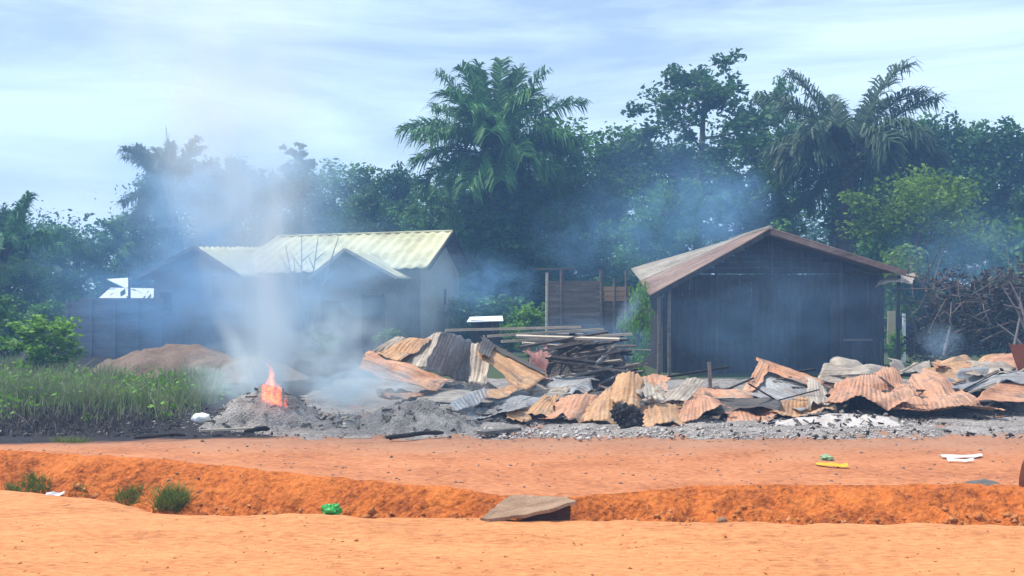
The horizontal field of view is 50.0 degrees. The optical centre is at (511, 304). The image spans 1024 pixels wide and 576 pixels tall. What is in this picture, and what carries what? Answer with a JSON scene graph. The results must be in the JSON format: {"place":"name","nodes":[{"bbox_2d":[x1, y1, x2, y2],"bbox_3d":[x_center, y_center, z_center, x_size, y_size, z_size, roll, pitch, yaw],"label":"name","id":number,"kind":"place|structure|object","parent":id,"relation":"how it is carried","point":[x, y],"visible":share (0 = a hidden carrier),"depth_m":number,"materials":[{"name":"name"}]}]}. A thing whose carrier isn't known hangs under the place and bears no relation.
{"place":"outdoors","nodes":[
{"label":"outdoors","id":0,"kind":"place"},
{"bbox_2d":[0,393,178,436],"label":"scorched grass","id":1,"kind":"structure","parent":0,"point":[47,420],"depth_m":18.24,"materials":[{"name":"plant"}]},
{"bbox_2d":[0,350,238,421],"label":"tall grass","id":2,"kind":"structure","parent":0,"point":[100,393],"depth_m":21.76,"materials":[{"name":"plant"}]},
{"bbox_2d":[135,230,473,353],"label":"plastered house","id":3,"kind":"structure","parent":0,"point":[231,299],"depth_m":46.41,"materials":[{"name":"grey paint"}]},
{"bbox_2d":[362,294,384,353],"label":"door","id":4,"kind":"structure","parent":3,"relation":"in","point":[373,306],"depth_m":44.46,"materials":[{"name":"grey wood"}]},
{"bbox_2d":[377,337,430,360],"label":"corrugated sheet","id":5,"kind":"object","parent":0,"point":[401,350],"visible":0.93,"depth_m":21.16,"materials":[{"name":"orange metal"}]},
{"bbox_2d":[365,332,440,367],"bbox_3d":[-2.021,0.862,21.174,1.468,0.662,1.028,0,0,13],"label":"corrugated sheet","id":6,"kind":"object","parent":5,"relation":"on","point":[419,359],"visible":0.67,"depth_m":21.15,"materials":[{"name":"metal"}]},
{"bbox_2d":[0,490,1023,575],"bbox_3d":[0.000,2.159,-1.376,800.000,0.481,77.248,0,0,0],"label":"dirt road","id":7,"kind":"structure","parent":0,"point":[87,528],"depth_m":9.04,"materials":[{"name":"soil"}]},
{"bbox_2d":[0,322,1023,496],"bbox_3d":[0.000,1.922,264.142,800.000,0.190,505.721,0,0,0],"label":"yard","id":8,"kind":"structure","parent":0,"point":[568,471],"depth_m":14.45,"materials":[{"name":"soil"}]},
{"bbox_2d":[0,293,48,361],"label":"dark bush","id":9,"kind":"object","parent":8,"relation":"on","point":[6,315],"visible":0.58,"depth_m":35.72,"materials":[{"name":"green plant"}]},
{"bbox_2d":[0,253,55,321],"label":"broadleaf tree","id":10,"kind":"object","parent":8,"relation":"on","point":[23,271],"visible":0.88,"depth_m":54.57,"materials":[{"name":"green plant"}]},
{"bbox_2d":[0,190,71,335],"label":"oil palm","id":11,"kind":"object","parent":8,"relation":"on","point":[12,241],"visible":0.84,"depth_m":57.65,"materials":[{"name":"green plant"}]},
{"bbox_2d":[0,221,85,324],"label":"broadleaf tree","id":12,"kind":"object","parent":8,"relation":"on","point":[66,230],"visible":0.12,"depth_m":83.53,"materials":[{"name":"green plant"}]},
{"bbox_2d":[22,299,65,351],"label":"dark bush","id":13,"kind":"object","parent":8,"relation":"on","point":[49,310],"visible":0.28,"depth_m":43.62,"materials":[{"name":"green plant"}]},
{"bbox_2d":[0,314,89,372],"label":"leafy bush","id":14,"kind":"object","parent":8,"relation":"on","point":[59,329],"visible":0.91,"depth_m":29.82,"materials":[{"name":"green plant"}]},
{"bbox_2d":[29,229,125,301],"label":"broadleaf tree","id":15,"kind":"object","parent":8,"relation":"on","point":[81,250],"visible":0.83,"depth_m":69.70,"materials":[{"name":"green plant"}]},
{"bbox_2d":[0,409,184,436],"bbox_3d":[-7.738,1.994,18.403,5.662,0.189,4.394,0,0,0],"label":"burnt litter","id":16,"kind":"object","parent":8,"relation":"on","point":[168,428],"visible":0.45,"depth_m":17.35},
{"bbox_2d":[65,298,164,356],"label":"board wall","id":17,"kind":"structure","parent":8,"relation":"on","point":[101,337],"depth_m":41.98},
{"bbox_2d":[71,214,163,297],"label":"broadleaf tree","id":18,"kind":"object","parent":8,"relation":"on","point":[118,229],"visible":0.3,"depth_m":81.69,"materials":[{"name":"green plant"}]},
{"bbox_2d":[99,278,153,321],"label":"white roof shed","id":19,"kind":"structure","parent":8,"relation":"on","point":[122,282],"depth_m":61.83,"materials":[{"name":"metal"}]},
{"bbox_2d":[106,173,187,287],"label":"broadleaf tree","id":20,"kind":"object","parent":8,"relation":"on","point":[153,237],"visible":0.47,"depth_m":73.45,"materials":[{"name":"green plant"}]},
{"bbox_2d":[87,344,232,381],"bbox_3d":[-9.219,1.559,29.990,6.020,0.961,4.300,0,0,0],"label":"earth mound","id":21,"kind":"object","parent":8,"relation":"on","point":[167,355],"visible":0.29,"depth_m":29.17,"materials":[{"name":"soil"}]},
{"bbox_2d":[115,134,232,260],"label":"oil palm","id":22,"kind":"object","parent":8,"relation":"on","point":[160,162],"visible":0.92,"depth_m":69.86,"materials":[{"name":"green plant"}]},
{"bbox_2d":[157,154,266,254],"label":"broadleaf tree","id":23,"kind":"object","parent":8,"relation":"on","point":[215,228],"visible":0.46,"depth_m":71.53,"materials":[{"name":"green plant"}]},
{"bbox_2d":[188,152,310,246],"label":"broadleaf tree","id":24,"kind":"object","parent":8,"relation":"on","point":[265,198],"visible":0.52,"depth_m":72.23,"materials":[{"name":"green plant"}]},
{"bbox_2d":[207,356,309,382],"bbox_3d":[-7.250,1.715,29.492,4.085,0.654,3.225,0,0,0],"label":"earth mound","id":25,"kind":"object","parent":8,"relation":"on","point":[245,369],"visible":0.49,"depth_m":28.78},
{"bbox_2d":[276,142,325,234],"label":"slender tree","id":26,"kind":"object","parent":8,"relation":"on","point":[294,153],"visible":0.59,"depth_m":71.92,"materials":[{"name":"green plant"}]},
{"bbox_2d":[280,237,338,350],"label":"bare sapling","id":27,"kind":"object","parent":8,"relation":"on","point":[307,332],"visible":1,"depth_m":40.97,"materials":[{"name":"grey plant"}]},
{"bbox_2d":[266,157,384,233],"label":"broadleaf tree","id":28,"kind":"object","parent":8,"relation":"on","point":[321,201],"visible":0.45,"depth_m":71.39,"materials":[{"name":"green plant"}]},
{"bbox_2d":[325,182,426,233],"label":"broadleaf tree","id":29,"kind":"object","parent":8,"relation":"on","point":[372,213],"visible":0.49,"depth_m":64.77,"materials":[{"name":"green plant"}]},
{"bbox_2d":[370,160,421,231],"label":"broadleaf tree","id":30,"kind":"object","parent":8,"relation":"on","point":[402,190],"visible":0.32,"depth_m":70.20,"materials":[{"name":"green plant"}]},
{"bbox_2d":[384,182,460,230],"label":"broadleaf tree","id":31,"kind":"object","parent":8,"relation":"on","point":[410,212],"visible":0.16,"depth_m":61.22,"materials":[{"name":"green plant"}]},
{"bbox_2d":[402,204,455,230],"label":"broadleaf tree","id":32,"kind":"object","parent":8,"relation":"on","point":[425,224],"visible":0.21,"depth_m":59.27,"materials":[{"name":"green plant"}]},
{"bbox_2d":[400,380,497,404],"bbox_3d":[-0.837,1.764,21.300,3.240,0.572,3.024,0,0,0],"label":"rubble heap","id":33,"kind":"object","parent":8,"relation":"on","point":[454,384],"visible":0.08,"depth_m":21.20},
{"bbox_2d":[423,332,474,383],"bbox_3d":[-1.145,1.017,20.740,0.162,1.006,1.386,0,0,44],"label":"corrugated sheet","id":34,"kind":"object","parent":33,"relation":"on","point":[450,355],"visible":0.91,"depth_m":20.68,"materials":[{"name":"grey metal"}]},
{"bbox_2d":[416,389,493,402],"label":"corrugated sheet","id":35,"kind":"object","parent":33,"relation":"on","point":[446,395],"visible":0.6,"depth_m":19.37,"materials":[{"name":"metal"}]},
{"bbox_2d":[357,351,452,390],"bbox_3d":[-2.041,1.209,20.027,1.843,0.677,0.790,0,0,25],"label":"corrugated sheet","id":36,"kind":"object","parent":35,"relation":"on","point":[377,365],"visible":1,"depth_m":20.08,"materials":[{"name":"orange metal"}]},
{"bbox_2d":[442,291,496,339],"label":"dark bush","id":37,"kind":"object","parent":8,"relation":"on","point":[463,301],"visible":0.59,"depth_m":49.48,"materials":[{"name":"green plant"}]},
{"bbox_2d":[467,316,502,352],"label":"coop","id":38,"kind":"structure","parent":8,"relation":"on","point":[486,322],"depth_m":39.05,"materials":[{"name":"white wood"}]},
{"bbox_2d":[1,254,973,334],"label":"undergrowth","id":39,"kind":"object","parent":8,"relation":"on","point":[77,296],"visible":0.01,"depth_m":65.43,"materials":[{"name":"green plant"}]},
{"bbox_2d":[393,56,592,343],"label":"oil palm","id":40,"kind":"object","parent":8,"relation":"on","point":[497,219],"visible":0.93,"depth_m":55.16,"materials":[{"name":"green plant"}]},
{"bbox_2d":[458,294,544,350],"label":"dark bush","id":41,"kind":"object","parent":8,"relation":"on","point":[502,307],"visible":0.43,"depth_m":46.60,"materials":[{"name":"green plant"}]},
{"bbox_2d":[1,121,1023,322],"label":"forest","id":42,"kind":"object","parent":8,"relation":"on","point":[815,232],"visible":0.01,"depth_m":96.60,"materials":[{"name":"green plant"}]},
{"bbox_2d":[3,438,1022,492],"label":"pebbles","id":43,"kind":"object","parent":8,"relation":"on","point":[202,440],"visible":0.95,"depth_m":13.51,"materials":[{"name":"grey stone"}]},
{"bbox_2d":[499,302,544,356],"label":"leafy bush","id":44,"kind":"object","parent":8,"relation":"on","point":[530,317],"visible":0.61,"depth_m":41.85,"materials":[{"name":"green plant"}]},
{"bbox_2d":[512,174,607,324],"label":"broadleaf tree","id":45,"kind":"object","parent":8,"relation":"on","point":[549,198],"visible":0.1,"depth_m":58.77,"materials":[{"name":"green plant"}]},
{"bbox_2d":[506,200,624,311],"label":"broadleaf tree","id":46,"kind":"object","parent":8,"relation":"on","point":[562,224],"visible":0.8,"depth_m":53.88,"materials":[{"name":"green plant"}]},
{"bbox_2d":[534,268,629,360],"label":"plank shack","id":47,"kind":"structure","parent":8,"relation":"on","point":[598,308],"depth_m":37.98,"materials":[{"name":"grey wood"}]},
{"bbox_2d":[524,340,645,399],"bbox_3d":[1.531,1.352,23.194,2.902,1.374,2.795,0,0,0],"label":"rubble heap","id":48,"kind":"object","parent":8,"relation":"on","point":[557,369],"visible":0.09,"depth_m":22.56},
{"bbox_2d":[530,114,673,285],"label":"broadleaf tree","id":49,"kind":"object","parent":8,"relation":"on","point":[606,149],"visible":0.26,"depth_m":61.82,"materials":[{"name":"green plant"}]},
{"bbox_2d":[192,405,1022,439],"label":"charcoal bits","id":50,"kind":"object","parent":8,"relation":"on","point":[216,434],"visible":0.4,"depth_m":16.83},
{"bbox_2d":[543,163,683,319],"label":"broadleaf tree","id":51,"kind":"object","parent":8,"relation":"on","point":[601,193],"visible":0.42,"depth_m":55.91,"materials":[{"name":"green plant"}]},
{"bbox_2d":[578,217,660,344],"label":"broadleaf tree","id":52,"kind":"object","parent":8,"relation":"on","point":[628,236],"visible":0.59,"depth_m":51.85,"materials":[{"name":"green plant"}]},
{"bbox_2d":[616,280,654,376],"bbox_3d":[3.316,0.738,29.561,1.005,2.779,0.898,0,0,22],"label":"leafy bush","id":53,"kind":"object","parent":8,"relation":"on","point":[639,304],"visible":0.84,"depth_m":29.41,"materials":[{"name":"green plant"}]},
{"bbox_2d":[562,119,738,284],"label":"broadleaf tree","id":54,"kind":"object","parent":8,"relation":"on","point":[678,166],"visible":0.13,"depth_m":63.51,"materials":[{"name":"green plant"}]},
{"bbox_2d":[636,403,686,426],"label":"corrugated sheet","id":55,"kind":"object","parent":8,"relation":"on","point":[656,413],"visible":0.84,"depth_m":18.16,"materials":[{"name":"orange metal"}]},
{"bbox_2d":[636,378,664,400],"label":"corrugated sheet","id":56,"kind":"object","parent":55,"relation":"on","point":[648,389],"visible":0.98,"depth_m":18.71,"materials":[{"name":"metal"}]},
{"bbox_2d":[609,371,643,407],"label":"corrugated sheet","id":57,"kind":"object","parent":56,"relation":"on","point":[625,386],"visible":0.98,"depth_m":18.67,"materials":[{"name":"orange metal"}]},
{"bbox_2d":[612,175,721,297],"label":"broadleaf tree","id":58,"kind":"object","parent":8,"relation":"on","point":[672,235],"visible":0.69,"depth_m":48.99,"materials":[{"name":"green plant"}]},
{"bbox_2d":[607,48,786,274],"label":"tall spreading tree","id":59,"kind":"object","parent":8,"relation":"on","point":[708,92],"visible":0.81,"depth_m":59.92,"materials":[{"name":"green plant"}]},
{"bbox_2d":[639,386,780,416],"bbox_3d":[3.843,1.804,20.600,4.104,0.563,3.024,0,0,0],"label":"rubble heap","id":60,"kind":"object","parent":8,"relation":"on","point":[712,414],"visible":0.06,"depth_m":19.78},
{"bbox_2d":[709,397,781,413],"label":"corrugated sheet","id":61,"kind":"object","parent":60,"relation":"on","point":[765,402],"visible":0.84,"depth_m":18.97,"materials":[{"name":"metal"}]},
{"bbox_2d":[748,373,807,410],"bbox_3d":[4.823,1.562,19.849,1.333,0.550,1.608,0,0,31],"label":"corrugated sheet","id":62,"kind":"object","parent":61,"relation":"on","point":[775,390],"visible":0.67,"depth_m":20.02,"materials":[{"name":"grey metal"}]},
{"bbox_2d":[672,180,806,288],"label":"broadleaf tree","id":63,"kind":"object","parent":8,"relation":"on","point":[716,214],"visible":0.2,"depth_m":57.03,"materials":[{"name":"green plant"}]},
{"bbox_2d":[724,407,775,421],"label":"corrugated sheet","id":64,"kind":"object","parent":8,"relation":"on","point":[748,414],"visible":0.59,"depth_m":18.68,"materials":[{"name":"metal"}]},
{"bbox_2d":[696,127,818,283],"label":"broadleaf tree","id":65,"kind":"object","parent":8,"relation":"on","point":[758,181],"visible":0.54,"depth_m":56.22,"materials":[{"name":"green plant"}]},
{"bbox_2d":[747,75,818,274],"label":"broadleaf tree","id":66,"kind":"object","parent":8,"relation":"on","point":[780,89],"visible":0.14,"depth_m":63.82,"materials":[{"name":"green plant"}]},
{"bbox_2d":[748,56,953,253],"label":"oil palm","id":67,"kind":"object","parent":8,"relation":"on","point":[864,145],"visible":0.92,"depth_m":51.61,"materials":[{"name":"green plant"}]},
{"bbox_2d":[821,395,912,413],"bbox_3d":[6.692,1.725,21.300,4.104,0.640,3.024,0,0,0],"label":"rubble heap","id":68,"kind":"object","parent":8,"relation":"on","point":[860,402],"visible":0.04,"depth_m":20.13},
{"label":"corrugated sheet","id":69,"kind":"object","parent":68,"relation":"on","visible":0},
{"bbox_2d":[815,357,882,383],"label":"corrugated sheet","id":70,"kind":"object","parent":69,"relation":"on","point":[838,366],"visible":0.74,"depth_m":21.04,"materials":[{"name":"metal"}]},
{"bbox_2d":[849,231,938,350],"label":"dark bush","id":71,"kind":"object","parent":8,"relation":"on","point":[872,250],"visible":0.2,"depth_m":46.30,"materials":[{"name":"green plant"}]},
{"bbox_2d":[834,163,1023,350],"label":"yellow green tree","id":72,"kind":"object","parent":8,"relation":"on","point":[922,209],"visible":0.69,"depth_m":45.26,"materials":[{"name":"green plant"}]},
{"bbox_2d":[857,107,1023,285],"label":"broadleaf tree","id":73,"kind":"object","parent":8,"relation":"on","point":[944,133],"visible":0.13,"depth_m":59.94,"materials":[{"name":"green plant"}]},
{"bbox_2d":[885,246,1023,371],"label":"brush pile","id":74,"kind":"object","parent":8,"relation":"on","point":[1011,287],"visible":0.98,"depth_m":31.23,"materials":[{"name":"brown plant"}]},
{"bbox_2d":[928,119,1018,279],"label":"broadleaf tree","id":75,"kind":"object","parent":8,"relation":"on","point":[976,129],"visible":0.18,"depth_m":60.05,"materials":[{"name":"green plant"}]},
{"bbox_2d":[938,217,1023,352],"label":"dark bush","id":76,"kind":"object","parent":8,"relation":"on","point":[1017,239],"visible":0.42,"depth_m":45.64,"materials":[{"name":"green plant"}]},
{"bbox_2d":[944,115,1023,315],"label":"broadleaf tree","id":77,"kind":"object","parent":8,"relation":"on","point":[1013,207],"visible":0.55,"depth_m":57.98,"materials":[{"name":"green plant"}]},
{"bbox_2d":[954,381,1023,412],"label":"rubble heap","id":78,"kind":"object","parent":8,"relation":"on","point":[1017,407],"visible":0.02,"depth_m":20.46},
{"bbox_2d":[947,366,1023,389],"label":"corrugated sheet","id":79,"kind":"object","parent":78,"relation":"on","point":[1016,376],"visible":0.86,"depth_m":20.06,"materials":[{"name":"grey metal"}]},
{"bbox_2d":[0,450,1023,525],"bbox_3d":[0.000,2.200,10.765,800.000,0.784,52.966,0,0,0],"label":"ditch","id":80,"kind":"object","parent":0,"point":[259,491],"visible":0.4,"depth_m":11.66,"materials":[{"name":"soil"}]},
{"bbox_2d":[128,478,212,513],"bbox_3d":[-3.731,2.106,11.993,1.187,0.402,0.946,0,0,0],"label":"grass tuft","id":81,"kind":"object","parent":80,"relation":"on","point":[176,498],"visible":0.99,"depth_m":11.94,"materials":[{"name":"plant"}]},
{"bbox_2d":[480,495,575,521],"bbox_3d":[0.155,2.018,10.595,0.894,0.385,1.116,0,0,0],"label":"broken slab","id":82,"kind":"object","parent":80,"relation":"on","point":[538,508],"depth_m":10.24,"materials":[{"name":"concrete"}]},
{"bbox_2d":[45,483,1023,525],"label":"earth clods","id":83,"kind":"object","parent":80,"relation":"on","point":[979,516],"visible":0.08,"depth_m":11.18,"materials":[{"name":"soil"}]},
{"bbox_2d":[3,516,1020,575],"bbox_3d":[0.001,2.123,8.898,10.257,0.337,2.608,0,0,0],"label":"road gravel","id":84,"kind":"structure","parent":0,"point":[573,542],"depth_m":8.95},
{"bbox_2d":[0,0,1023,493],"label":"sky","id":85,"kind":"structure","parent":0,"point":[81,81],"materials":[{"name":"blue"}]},
{"bbox_2d":[254,378,1023,439],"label":"ash ground","id":86,"kind":"structure","parent":0,"point":[338,396],"depth_m":18.18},
{"bbox_2d":[199,384,322,431],"bbox_3d":[-4.008,1.671,17.995,2.408,0.751,2.042,0,0,0],"label":"burning heap","id":87,"kind":"object","parent":86,"relation":"on","point":[273,409],"visible":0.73,"depth_m":17.51,"materials":[{"name":"grey wood"}]},
{"bbox_2d":[296,412,361,430],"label":"ash heap","id":88,"kind":"object","parent":86,"relation":"on","point":[328,421],"visible":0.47,"depth_m":17.34,"materials":[{"name":"grey soil"}]},
{"bbox_2d":[355,398,482,434],"bbox_3d":[-1.518,1.771,17.596,2.472,0.537,1.828,0,0,0],"label":"ash heap","id":89,"kind":"object","parent":86,"relation":"on","point":[422,414],"visible":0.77,"depth_m":17.23,"materials":[{"name":"grey"}]},
{"bbox_2d":[468,402,533,422],"bbox_3d":[-0.469,1.871,18.896,2.150,0.352,1.720,0,0,0],"label":"ash heap","id":90,"kind":"object","parent":86,"relation":"on","point":[499,417],"visible":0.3,"depth_m":18.47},
{"bbox_2d":[505,407,531,421],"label":"corrugated sheet","id":91,"kind":"object","parent":90,"relation":"on","point":[519,415],"visible":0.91,"depth_m":18.27,"materials":[{"name":"beige metal"}]},
{"bbox_2d":[492,387,579,406],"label":"corrugated sheet","id":92,"kind":"object","parent":91,"relation":"on","point":[518,394],"visible":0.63,"depth_m":19.29,"materials":[{"name":"grey metal"}]},
{"bbox_2d":[486,380,521,398],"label":"corrugated sheet","id":93,"kind":"object","parent":92,"relation":"on","point":[509,389],"visible":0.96,"depth_m":19.27,"materials":[{"name":"orange metal"}]},
{"bbox_2d":[477,349,547,390],"bbox_3d":[-0.072,1.167,20.257,1.419,0.758,0.810,0,0,35],"label":"corrugated sheet","id":94,"kind":"object","parent":93,"relation":"on","point":[510,369],"visible":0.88,"depth_m":20.14,"materials":[{"name":"beige metal"}]},
{"bbox_2d":[468,342,489,384],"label":"corrugated sheet","id":95,"kind":"object","parent":94,"relation":"on","point":[478,369],"visible":0.79,"depth_m":20.63,"materials":[{"name":"metal"}]},
{"bbox_2d":[537,392,597,423],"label":"corrugated sheet","id":96,"kind":"object","parent":86,"relation":"on","point":[572,406],"visible":0.92,"depth_m":18.77,"materials":[{"name":"metal"}]},
{"bbox_2d":[474,426,675,441],"bbox_3d":[0.946,1.962,16.687,3.078,0.129,1.479,0,0,0],"label":"pale rubble","id":97,"kind":"object","parent":86,"relation":"on","point":[576,433],"visible":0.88,"depth_m":16.61,"materials":[{"name":"grey stone"}]},
{"bbox_2d":[581,386,620,423],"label":"corrugated sheet","id":98,"kind":"object","parent":86,"relation":"on","point":[599,408],"visible":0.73,"depth_m":18.43,"materials":[{"name":"beige metal"}]},
{"bbox_2d":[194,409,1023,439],"bbox_3d":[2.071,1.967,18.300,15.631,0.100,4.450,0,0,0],"label":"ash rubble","id":99,"kind":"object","parent":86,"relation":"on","point":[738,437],"visible":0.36,"depth_m":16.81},
{"bbox_2d":[610,402,644,428],"bbox_3d":[1.823,1.825,17.409,0.558,0.557,0.502,0,0,0],"label":"charred bunch","id":100,"kind":"object","parent":86,"relation":"on","point":[624,415],"visible":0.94,"depth_m":17.29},
{"bbox_2d":[670,389,733,426],"bbox_3d":[3.049,1.735,18.482,1.586,0.515,0.870,0,0,-38],"label":"corrugated sheet","id":101,"kind":"object","parent":86,"relation":"on","point":[693,408],"visible":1,"depth_m":18.42,"materials":[{"name":"metal"}]},
{"bbox_2d":[672,414,937,440],"bbox_3d":[4.897,1.954,17.742,5.095,0.110,3.562,0,0,0],"label":"pale rubble","id":102,"kind":"object","parent":86,"relation":"on","point":[806,431],"visible":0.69,"depth_m":16.86,"materials":[{"name":"grey stone"}]},
{"bbox_2d":[749,410,934,429],"bbox_3d":[5.472,1.904,18.296,3.655,0.282,1.935,0,0,0],"label":"ash heap","id":103,"kind":"object","parent":86,"relation":"on","point":[826,419],"visible":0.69,"depth_m":17.99,"materials":[{"name":"white"}]},
{"bbox_2d":[770,395,834,416],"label":"corrugated sheet","id":104,"kind":"object","parent":103,"relation":"on","point":[787,407],"visible":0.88,"depth_m":19.05,"materials":[{"name":"beige metal"}]},
{"bbox_2d":[890,368,1004,412],"bbox_3d":[7.438,1.542,19.848,1.925,0.672,2.430,0,0,0],"label":"corrugated sheet","id":105,"kind":"object","parent":86,"relation":"on","point":[940,393],"visible":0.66,"depth_m":19.54,"materials":[{"name":"metal"}]},
{"bbox_2d":[822,366,928,410],"bbox_3d":[6.301,1.497,19.740,2.003,0.660,2.076,0,0,0],"label":"corrugated sheet","id":106,"kind":"object","parent":105,"relation":"on","point":[870,387],"visible":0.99,"depth_m":19.42,"materials":[{"name":"metal"}]},
{"bbox_2d":[631,225,915,374],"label":"plank house","id":107,"kind":"structure","parent":0,"point":[793,322],"depth_m":31.98,"materials":[{"name":"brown wood"}]},
{"bbox_2d":[797,297,832,372],"bbox_3d":[8.829,0.887,32.025,1.040,2.225,0.190,0,0,0],"label":"door","id":108,"kind":"structure","parent":107,"relation":"in","point":[813,315],"depth_m":32.08,"materials":[{"name":"brown wood"}]},
{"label":"lath","id":109,"kind":"object","parent":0,"visible":0},
{"bbox_2d":[972,382,1023,401],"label":"corrugated sheet","id":110,"kind":"object","parent":109,"relation":"on","point":[998,392],"visible":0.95,"depth_m":19.48,"materials":[{"name":"metal"}]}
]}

